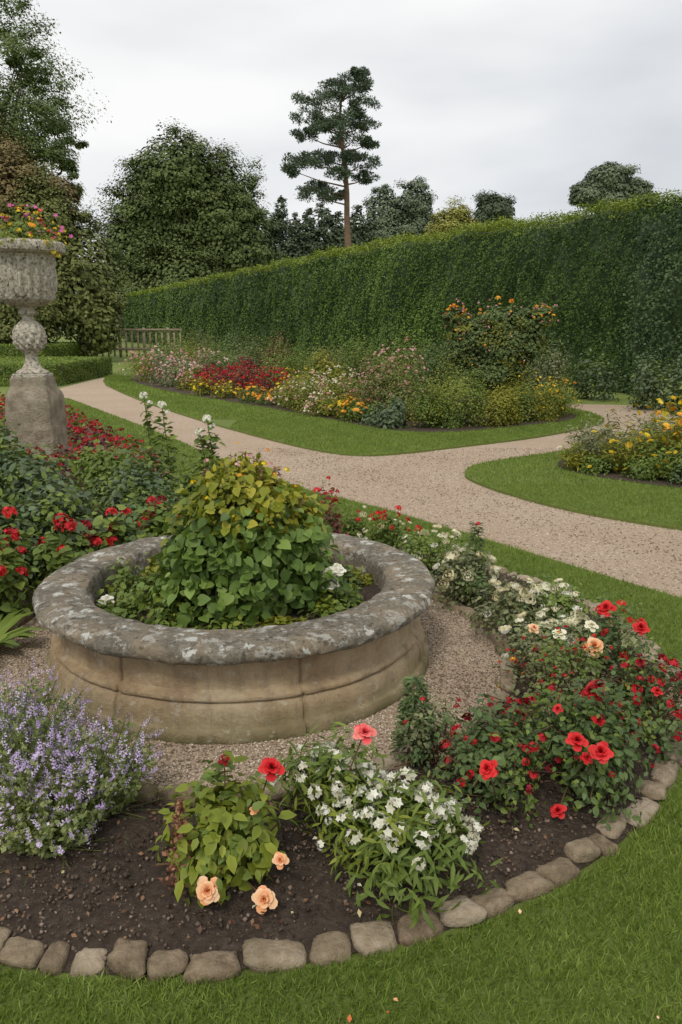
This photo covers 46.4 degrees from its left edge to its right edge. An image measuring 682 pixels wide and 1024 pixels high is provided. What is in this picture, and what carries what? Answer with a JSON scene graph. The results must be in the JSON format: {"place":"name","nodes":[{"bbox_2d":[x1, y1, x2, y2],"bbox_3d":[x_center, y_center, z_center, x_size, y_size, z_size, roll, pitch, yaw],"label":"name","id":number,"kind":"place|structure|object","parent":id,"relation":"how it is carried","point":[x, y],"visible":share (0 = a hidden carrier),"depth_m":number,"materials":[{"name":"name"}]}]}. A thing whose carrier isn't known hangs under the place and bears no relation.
{"place":"outdoors","nodes":[
{"label":"outdoors","id":0,"kind":"place"},
{"bbox_2d":[0,400,179,550],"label":"flower bed soil","id":1,"kind":"structure","parent":0,"point":[83,485],"depth_m":9.39,"materials":[{"name":"brown soil"}]},
{"bbox_2d":[0,414,47,501],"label":"dahlia plant","id":2,"kind":"object","parent":1,"relation":"on","point":[6,442],"visible":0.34,"depth_m":7.44,"materials":[{"name":"green plant"}]},
{"bbox_2d":[0,203,75,470],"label":"stone urn on pedestal","id":3,"kind":"object","parent":1,"relation":"on","point":[35,404],"visible":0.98,"depth_m":9.64,"materials":[{"name":"grey stone"}]},
{"bbox_2d":[0,436,96,533],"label":"dahlia plant","id":4,"kind":"object","parent":1,"relation":"on","point":[24,476],"visible":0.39,"depth_m":6.73,"materials":[{"name":"green plant"}]},
{"bbox_2d":[0,391,168,483],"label":"burgundy bedding plants","id":5,"kind":"object","parent":1,"relation":"on","point":[94,437],"visible":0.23,"depth_m":10.94,"materials":[{"name":"red plant"}]},
{"bbox_2d":[70,440,148,498],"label":"dahlia plant","id":6,"kind":"object","parent":1,"relation":"on","point":[89,461],"visible":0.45,"depth_m":8.29,"materials":[{"name":"green plant"}]},
{"bbox_2d":[83,449,180,528],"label":"dahlia plant","id":7,"kind":"object","parent":1,"relation":"on","point":[120,492],"visible":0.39,"depth_m":6.70,"materials":[{"name":"green plant"}]},
{"bbox_2d":[78,440,185,516],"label":"dahlia plant","id":8,"kind":"object","parent":1,"relation":"on","point":[97,484],"visible":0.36,"depth_m":7.53,"materials":[{"name":"green plant"}]},
{"bbox_2d":[137,391,169,496],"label":"white flower stem","id":9,"kind":"object","parent":1,"relation":"on","point":[148,424],"visible":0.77,"depth_m":7.44,"materials":[{"name":"green plant"}]},
{"bbox_2d":[153,401,188,489],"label":"white flower stem","id":10,"kind":"object","parent":1,"relation":"on","point":[172,436],"visible":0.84,"depth_m":7.53,"materials":[{"name":"green plant"}]},
{"bbox_2d":[0,331,666,405],"bbox_3d":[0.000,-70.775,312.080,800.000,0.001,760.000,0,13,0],"label":"ground","id":11,"kind":"structure","parent":0,"point":[622,397],"depth_m":30.45,"materials":[{"name":"green plant"}]},
{"bbox_2d":[0,341,92,356],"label":"box hedge","id":12,"kind":"object","parent":11,"relation":"on","point":[59,349],"visible":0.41,"depth_m":37.45,"materials":[{"name":"green plant"}]},
{"bbox_2d":[0,0,111,197],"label":"oak tree","id":13,"kind":"object","parent":11,"relation":"on","point":[29,79],"visible":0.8,"depth_m":49.89,"materials":[{"name":"green plant"}]},
{"bbox_2d":[0,355,112,386],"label":"box hedge","id":14,"kind":"object","parent":11,"relation":"on","point":[64,370],"visible":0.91,"depth_m":26.46,"materials":[{"name":"green plant"}]},
{"bbox_2d":[0,120,137,356],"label":"bronze leaved tree","id":15,"kind":"object","parent":11,"relation":"on","point":[51,194],"visible":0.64,"depth_m":39.35,"materials":[{"name":"green plant"}]},
{"bbox_2d":[96,328,181,357],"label":"wooden rail fence","id":16,"kind":"object","parent":11,"relation":"on","point":[120,348],"visible":0.51,"depth_m":47.38,"materials":[{"name":"brown wood"}]},
{"bbox_2d":[82,116,290,325],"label":"broadleaf tree","id":17,"kind":"object","parent":11,"relation":"on","point":[188,214],"visible":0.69,"depth_m":94.34,"materials":[{"name":"green plant"}]},
{"bbox_2d":[262,195,379,265],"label":"dark mixed trees","id":18,"kind":"object","parent":11,"relation":"on","point":[302,241],"visible":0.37,"depth_m":112.62,"materials":[{"name":"green plant"}]},
{"bbox_2d":[280,65,382,247],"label":"scots pine tree","id":19,"kind":"object","parent":11,"relation":"on","point":[332,123],"visible":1,"depth_m":65.73,"materials":[{"name":"green plant"}]},
{"bbox_2d":[360,184,421,245],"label":"distant tree","id":20,"kind":"object","parent":11,"relation":"on","point":[389,220],"visible":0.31,"depth_m":121.35,"materials":[{"name":"green plant"}]},
{"bbox_2d":[121,188,681,393],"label":"tall clipped hedge","id":21,"kind":"object","parent":11,"relation":"on","point":[579,270],"visible":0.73,"depth_m":31.34,"materials":[{"name":"green plant"}]},
{"bbox_2d":[393,175,437,238],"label":"distant tree","id":22,"kind":"object","parent":11,"relation":"on","point":[420,203],"visible":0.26,"depth_m":122.80,"materials":[{"name":"green plant"}]},
{"bbox_2d":[421,194,480,237],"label":"yellow green tree","id":23,"kind":"object","parent":11,"relation":"on","point":[452,216],"visible":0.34,"depth_m":67.42,"materials":[{"name":"green plant"}]},
{"bbox_2d":[470,189,516,230],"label":"round dark tree","id":24,"kind":"object","parent":11,"relation":"on","point":[490,207],"visible":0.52,"depth_m":75.24,"materials":[{"name":"green plant"}]},
{"bbox_2d":[519,329,579,401],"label":"grey green shrub","id":25,"kind":"object","parent":11,"relation":"on","point":[545,367],"visible":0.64,"depth_m":19.11,"materials":[{"name":"green plant"}]},
{"bbox_2d":[566,342,626,402],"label":"blue green shrub","id":26,"kind":"object","parent":11,"relation":"on","point":[588,385],"visible":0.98,"depth_m":19.82,"materials":[{"name":"green plant"}]},
{"bbox_2d":[567,161,659,214],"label":"umbrella tree","id":27,"kind":"object","parent":11,"relation":"on","point":[610,180],"visible":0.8,"depth_m":84.06,"materials":[{"name":"green plant"}]},
{"bbox_2d":[619,195,681,398],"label":"dark yew hedge","id":28,"kind":"object","parent":11,"relation":"on","point":[657,317],"visible":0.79,"depth_m":20.19,"materials":[{"name":"green plant"}]},
{"bbox_2d":[626,341,681,409],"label":"blue green shrub","id":29,"kind":"object","parent":11,"relation":"on","point":[648,386],"visible":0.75,"depth_m":17.43,"materials":[{"name":"green plant"}]},
{"bbox_2d":[0,554,672,974],"bbox_3d":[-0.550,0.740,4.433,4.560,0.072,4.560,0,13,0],"label":"round flower bed soil","id":30,"kind":"structure","parent":0,"point":[322,918],"depth_m":2.54,"materials":[{"name":"brown soil"}]},
{"bbox_2d":[0,506,40,582],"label":"red geranium plant","id":31,"kind":"object","parent":30,"relation":"on","point":[26,543],"visible":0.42,"depth_m":5.30,"materials":[{"name":"green plant"}]},
{"bbox_2d":[0,527,41,627],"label":"red geranium plant","id":32,"kind":"object","parent":30,"relation":"on","point":[8,592],"visible":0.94,"depth_m":4.78,"materials":[{"name":"green plant"}]},
{"bbox_2d":[0,609,43,647],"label":"strap leaf plant","id":33,"kind":"object","parent":30,"relation":"on","point":[9,621],"visible":0.97,"depth_m":4.50,"materials":[{"name":"green plant"}]},
{"bbox_2d":[0,686,86,844],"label":"catmint plant","id":34,"kind":"object","parent":30,"relation":"on","point":[6,755],"visible":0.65,"depth_m":2.87,"materials":[{"name":"purple plant"}]},
{"bbox_2d":[0,656,101,768],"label":"catmint plant","id":35,"kind":"object","parent":30,"relation":"on","point":[44,710],"visible":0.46,"depth_m":3.25,"materials":[{"name":"purple plant"}]},
{"bbox_2d":[1,461,104,549],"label":"dahlia plant","id":36,"kind":"object","parent":30,"relation":"on","point":[36,512],"visible":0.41,"depth_m":6.07,"materials":[{"name":"green plant"}]},
{"bbox_2d":[24,512,95,587],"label":"red geranium plant","id":37,"kind":"object","parent":30,"relation":"on","point":[53,555],"visible":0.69,"depth_m":5.24,"materials":[{"name":"green plant"}]},
{"bbox_2d":[0,754,132,885],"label":"catmint plant","id":38,"kind":"object","parent":30,"relation":"on","point":[45,821],"visible":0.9,"depth_m":2.65,"materials":[{"name":"purple plant"}]},
{"bbox_2d":[0,701,178,860],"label":"catmint plant","id":39,"kind":"object","parent":30,"relation":"on","point":[128,774],"visible":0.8,"depth_m":2.86,"materials":[{"name":"purple plant"}]},
{"bbox_2d":[83,504,152,551],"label":"red geranium plant","id":40,"kind":"object","parent":30,"relation":"on","point":[115,528],"visible":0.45,"depth_m":5.43,"materials":[{"name":"green plant"}]},
{"bbox_2d":[118,474,182,537],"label":"dahlia plant","id":41,"kind":"object","parent":30,"relation":"on","point":[134,516],"visible":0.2,"depth_m":6.24,"materials":[{"name":"green plant"}]},
{"bbox_2d":[127,495,185,538],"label":"red geranium plant","id":42,"kind":"object","parent":30,"relation":"on","point":[155,529],"visible":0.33,"depth_m":5.63,"materials":[{"name":"green plant"}]},
{"bbox_2d":[149,750,299,913],"bbox_3d":[-0.377,1.003,2.564,0.492,0.417,0.482,0,13,0],"label":"lime leaf rose bush","id":43,"kind":"object","parent":30,"relation":"on","point":[228,822],"visible":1,"depth_m":2.47,"materials":[{"name":"green plant"}]},
{"bbox_2d":[261,721,397,863],"bbox_3d":[-0.030,0.942,2.857,0.519,0.418,0.488,11,17,40],"label":"white phlox plant","id":44,"kind":"object","parent":30,"relation":"on","point":[326,774],"visible":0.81,"depth_m":2.77,"materials":[{"name":"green plant"}]},
{"bbox_2d":[313,476,372,537],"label":"red stem flower plant","id":45,"kind":"object","parent":30,"relation":"on","point":[332,522],"visible":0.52,"depth_m":6.11,"materials":[{"name":"red plant"}]},
{"bbox_2d":[324,500,374,539],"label":"red yellow flower plant","id":46,"kind":"object","parent":30,"relation":"on","point":[351,527],"visible":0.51,"depth_m":6.27,"materials":[{"name":"green plant"}]},
{"bbox_2d":[332,723,376,808],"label":"coral rose stem","id":47,"kind":"object","parent":30,"relation":"on","point":[363,732],"visible":0.98,"depth_m":2.62,"materials":[{"name":"pink plant"}]},
{"bbox_2d":[360,505,420,549],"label":"red yellow flower plant","id":48,"kind":"object","parent":30,"relation":"on","point":[385,528],"visible":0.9,"depth_m":6.10,"materials":[{"name":"green plant"}]},
{"bbox_2d":[309,765,502,930],"bbox_3d":[0.218,1.074,2.582,0.522,0.397,0.578,-9,16,-35],"label":"white phlox plant","id":49,"kind":"object","parent":30,"relation":"on","point":[414,823],"visible":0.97,"depth_m":2.50,"materials":[{"name":"green plant"}]},
{"bbox_2d":[389,675,437,765],"bbox_3d":[0.299,0.843,3.256,0.214,0.381,0.217,0,13,0],"label":"dwarf conifer","id":50,"kind":"object","parent":30,"relation":"on","point":[414,699],"visible":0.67,"depth_m":3.21,"materials":[{"name":"green plant"}]},
{"bbox_2d":[393,523,462,577],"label":"cream yarrow plant","id":51,"kind":"object","parent":30,"relation":"on","point":[421,550],"visible":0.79,"depth_m":5.58,"materials":[{"name":"green plant"}]},
{"bbox_2d":[390,687,473,779],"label":"green leafy plant","id":52,"kind":"object","parent":30,"relation":"on","point":[437,731],"visible":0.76,"depth_m":3.17,"materials":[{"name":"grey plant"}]},
{"bbox_2d":[432,539,507,611],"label":"cream yarrow plant","id":53,"kind":"object","parent":30,"relation":"on","point":[459,575],"visible":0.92,"depth_m":4.99,"materials":[{"name":"green plant"}]},
{"bbox_2d":[431,691,580,828],"bbox_3d":[0.568,0.877,2.939,0.517,0.446,0.503,-8,15,-31],"label":"red rose bush","id":54,"kind":"object","parent":30,"relation":"on","point":[488,762],"visible":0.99,"depth_m":2.88,"materials":[{"name":"green plant"}]},
{"bbox_2d":[460,574,557,651],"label":"cream yarrow plant","id":55,"kind":"object","parent":30,"relation":"on","point":[508,618],"visible":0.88,"depth_m":4.45,"materials":[{"name":"green plant"}]},
{"bbox_2d":[494,608,594,692],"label":"cream yarrow plant","id":56,"kind":"object","parent":30,"relation":"on","point":[552,626],"visible":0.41,"depth_m":3.94,"materials":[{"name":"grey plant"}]},
{"bbox_2d":[520,574,595,630],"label":"cream yarrow plant","id":57,"kind":"object","parent":30,"relation":"on","point":[562,601],"visible":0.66,"depth_m":4.52,"materials":[{"name":"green plant"}]},
{"bbox_2d":[488,621,630,742],"bbox_3d":[0.970,0.718,3.510,0.632,0.475,0.604,0,13,0],"label":"red salvia plant","id":58,"kind":"object","parent":30,"relation":"on","point":[567,680],"visible":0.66,"depth_m":3.46,"materials":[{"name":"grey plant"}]},
{"bbox_2d":[527,620,639,687],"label":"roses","id":59,"kind":"object","parent":30,"relation":"on","point":[591,625],"visible":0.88,"depth_m":3.51,"materials":[{"name":"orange plant"}]},
{"bbox_2d":[515,666,660,829],"bbox_3d":[0.945,0.859,3.037,0.552,0.598,0.614,-5,14,-21],"label":"red rose bush","id":60,"kind":"object","parent":30,"relation":"on","point":[582,741],"visible":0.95,"depth_m":2.92,"materials":[{"name":"green plant"}]},
{"bbox_2d":[565,588,657,681],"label":"red rose bush","id":61,"kind":"object","parent":30,"relation":"on","point":[607,609],"visible":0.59,"depth_m":3.99,"materials":[{"name":"green plant"}]},
{"bbox_2d":[605,637,681,763],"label":"red rose bush","id":62,"kind":"object","parent":30,"relation":"on","point":[646,682],"visible":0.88,"depth_m":3.33,"materials":[{"name":"green plant"}]},
{"bbox_2d":[0,396,681,1023],"bbox_3d":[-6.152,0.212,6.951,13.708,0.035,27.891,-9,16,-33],"label":"lawn","id":63,"kind":"structure","parent":0,"point":[400,946],"depth_m":2.23,"materials":[{"name":"green plant"}]},
{"bbox_2d":[0,600,500,798],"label":"fountain gravel ring","id":64,"kind":"object","parent":63,"relation":"on","point":[174,756],"visible":0.05,"depth_m":3.86,"materials":[{"name":"beige gravel"}]},
{"bbox_2d":[32,533,434,744],"bbox_3d":[-0.547,0.551,4.388,2.118,0.463,2.126,0,13,0],"label":"stone fountain basin","id":65,"kind":"object","parent":64,"relation":"on","point":[220,685],"visible":0.7,"depth_m":3.56,"materials":[{"name":"stone"}]},
{"bbox_2d":[97,557,141,596],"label":"basin seedling","id":66,"kind":"object","parent":65,"relation":"on","point":[119,578],"visible":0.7,"depth_m":4.38,"materials":[{"name":"green plant"}]},
{"bbox_2d":[96,595,144,620],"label":"basin seedling","id":67,"kind":"object","parent":65,"relation":"on","point":[125,612],"visible":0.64,"depth_m":4.02,"materials":[{"name":"green plant"}]},
{"bbox_2d":[109,566,169,608],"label":"basin seedling","id":68,"kind":"object","parent":65,"relation":"on","point":[138,592],"visible":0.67,"depth_m":4.18,"materials":[{"name":"green plant"}]},
{"bbox_2d":[138,593,191,622],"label":"basin seedling","id":69,"kind":"object","parent":65,"relation":"on","point":[164,612],"visible":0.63,"depth_m":3.98,"materials":[{"name":"green plant"}]},
{"bbox_2d":[136,442,349,627],"bbox_3d":[-0.491,0.087,4.203,1.085,0.938,0.986,0,13,0],"label":"leafy basin shrub","id":70,"kind":"object","parent":65,"relation":"on","point":[222,541],"visible":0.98,"depth_m":3.95,"materials":[{"name":"green plant"}]},
{"bbox_2d":[0,600,500,793],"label":"gravel pebbles","id":71,"kind":"object","parent":64,"relation":"on","point":[328,733],"visible":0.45,"depth_m":3.96,"materials":[{"name":"beige gravel"}]},
{"bbox_2d":[6,591,516,806],"bbox_3d":[-0.550,0.758,4.444,3.015,0.114,3.017,0,13,0],"label":"stone edging","id":72,"kind":"object","parent":64,"relation":"on","point":[167,794],"visible":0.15,"depth_m":3.40,"materials":[{"name":"beige stone"}]},
{"bbox_2d":[0,711,681,984],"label":"stone edging","id":73,"kind":"object","parent":63,"relation":"on","point":[125,957],"visible":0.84,"depth_m":2.31,"materials":[{"name":"beige stone"}]},
{"bbox_2d":[395,546,681,720],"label":"stone edging","id":74,"kind":"object","parent":63,"relation":"on","point":[590,604],"visible":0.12,"depth_m":4.61,"materials":[{"name":"grey stone"}]},
{"bbox_2d":[0,0,681,292],"label":"sky","id":75,"kind":"structure","parent":0,"point":[520,99],"materials":[{"name":"white"}]},
{"bbox_2d":[103,364,603,456],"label":"lawn","id":76,"kind":"structure","parent":0,"point":[225,423],"depth_m":13.64,"materials":[{"name":"green plant"}]},
{"bbox_2d":[131,370,576,431],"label":"flower bed soil","id":77,"kind":"structure","parent":0,"point":[410,422],"depth_m":15.83,"materials":[{"name":"brown soil"}]},
{"bbox_2d":[256,329,315,385],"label":"border shrub","id":78,"kind":"object","parent":77,"relation":"on","point":[285,360],"visible":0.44,"depth_m":24.00,"materials":[{"name":"green plant"}]},
{"bbox_2d":[280,372,326,411],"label":"pale pink flower plant","id":79,"kind":"object","parent":77,"relation":"on","point":[304,390],"visible":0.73,"depth_m":17.02,"materials":[{"name":"yellow plant"}]},
{"bbox_2d":[298,390,340,416],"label":"pale pink flower plant","id":80,"kind":"object","parent":77,"relation":"on","point":[323,403],"visible":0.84,"depth_m":16.02,"materials":[{"name":"yellow plant"}]},
{"bbox_2d":[304,343,349,387],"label":"border shrub","id":81,"kind":"object","parent":77,"relation":"on","point":[322,368],"visible":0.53,"depth_m":21.45,"materials":[{"name":"green plant"}]},
{"bbox_2d":[329,324,387,391],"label":"border shrub","id":82,"kind":"object","parent":77,"relation":"on","point":[354,356],"visible":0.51,"depth_m":22.05,"materials":[{"name":"green plant"}]},
{"bbox_2d":[349,350,396,409],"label":"bronze pink shrub","id":83,"kind":"object","parent":77,"relation":"on","point":[367,388],"visible":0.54,"depth_m":15.58,"materials":[{"name":"green plant"}]},
{"bbox_2d":[374,392,410,428],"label":"blue leaf plant","id":84,"kind":"object","parent":77,"relation":"on","point":[391,417],"visible":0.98,"depth_m":14.11,"materials":[{"name":"plant"}]},
{"bbox_2d":[361,320,435,422],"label":"bronze pink shrub","id":85,"kind":"object","parent":77,"relation":"on","point":[392,385],"visible":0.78,"depth_m":15.22,"materials":[{"name":"green plant"}]},
{"bbox_2d":[368,319,443,399],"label":"border shrub","id":86,"kind":"object","parent":77,"relation":"on","point":[408,353],"visible":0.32,"depth_m":19.51,"materials":[{"name":"green plant"}]},
{"bbox_2d":[404,379,452,428],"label":"green shrub","id":87,"kind":"object","parent":77,"relation":"on","point":[429,408],"visible":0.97,"depth_m":14.12,"materials":[{"name":"green plant"}]},
{"bbox_2d":[405,338,462,402],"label":"border shrub","id":88,"kind":"object","parent":77,"relation":"on","point":[433,359],"visible":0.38,"depth_m":17.89,"materials":[{"name":"green plant"}]},
{"bbox_2d":[401,348,473,419],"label":"green shrub","id":89,"kind":"object","parent":77,"relation":"on","point":[438,382],"visible":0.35,"depth_m":15.27,"materials":[{"name":"green plant"}]},
{"bbox_2d":[428,365,492,428],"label":"green shrub","id":90,"kind":"object","parent":77,"relation":"on","point":[463,408],"visible":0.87,"depth_m":14.26,"materials":[{"name":"green plant"}]},
{"bbox_2d":[466,380,524,427],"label":"green shrub","id":91,"kind":"object","parent":77,"relation":"on","point":[498,405],"visible":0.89,"depth_m":14.48,"materials":[{"name":"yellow plant"}]},
{"bbox_2d":[439,295,558,403],"bbox_3d":[3.273,-3.310,16.756,2.245,2.402,1.879,-10,16,-36],"label":"tall rose shrub","id":92,"kind":"object","parent":77,"relation":"on","point":[485,341],"visible":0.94,"depth_m":16.32,"materials":[{"name":"green plant"}]},
{"bbox_2d":[492,381,541,422],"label":"green shrub","id":93,"kind":"object","parent":77,"relation":"on","point":[524,397],"visible":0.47,"depth_m":15.03,"materials":[{"name":"green plant"}]},
{"bbox_2d":[520,376,571,421],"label":"yellow green plant","id":94,"kind":"object","parent":77,"relation":"on","point":[548,410],"visible":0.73,"depth_m":15.30,"materials":[{"name":"green plant"}]},
{"bbox_2d":[534,369,582,417],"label":"yellow green plant","id":95,"kind":"object","parent":77,"relation":"on","point":[563,401],"visible":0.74,"depth_m":16.03,"materials":[{"name":"green plant"}]},
{"bbox_2d":[60,378,681,596],"bbox_3d":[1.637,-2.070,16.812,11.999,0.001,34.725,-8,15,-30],"label":"gravel path","id":96,"kind":"structure","parent":0,"point":[98,394],"depth_m":9.01,"materials":[{"name":"beige gravel"}]},
{"bbox_2d":[465,434,681,530],"bbox_3d":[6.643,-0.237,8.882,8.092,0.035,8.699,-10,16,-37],"label":"side lawn","id":97,"kind":"structure","parent":0,"point":[600,515],"depth_m":8.70,"materials":[{"name":"green plant"}]},
{"bbox_2d":[557,447,681,487],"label":"side flower bed soil","id":98,"kind":"structure","parent":0,"point":[611,474],"depth_m":9.47,"materials":[{"name":"brown soil"}]},
{"bbox_2d":[556,424,626,468],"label":"side bed perennial","id":99,"kind":"object","parent":98,"relation":"on","point":[592,442],"visible":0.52,"depth_m":10.12,"materials":[{"name":"green plant"}]},
{"bbox_2d":[579,453,618,474],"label":"side bed shrub","id":100,"kind":"object","parent":98,"relation":"on","point":[598,465],"visible":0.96,"depth_m":9.78,"materials":[{"name":"green plant"}]},
{"bbox_2d":[594,422,666,473],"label":"side bed perennial","id":101,"kind":"object","parent":98,"relation":"on","point":[628,444],"visible":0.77,"depth_m":9.74,"materials":[{"name":"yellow plant"}]},
{"bbox_2d":[620,455,667,480],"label":"side bed shrub","id":102,"kind":"object","parent":98,"relation":"on","point":[641,469],"visible":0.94,"depth_m":9.38,"materials":[{"name":"green plant"}]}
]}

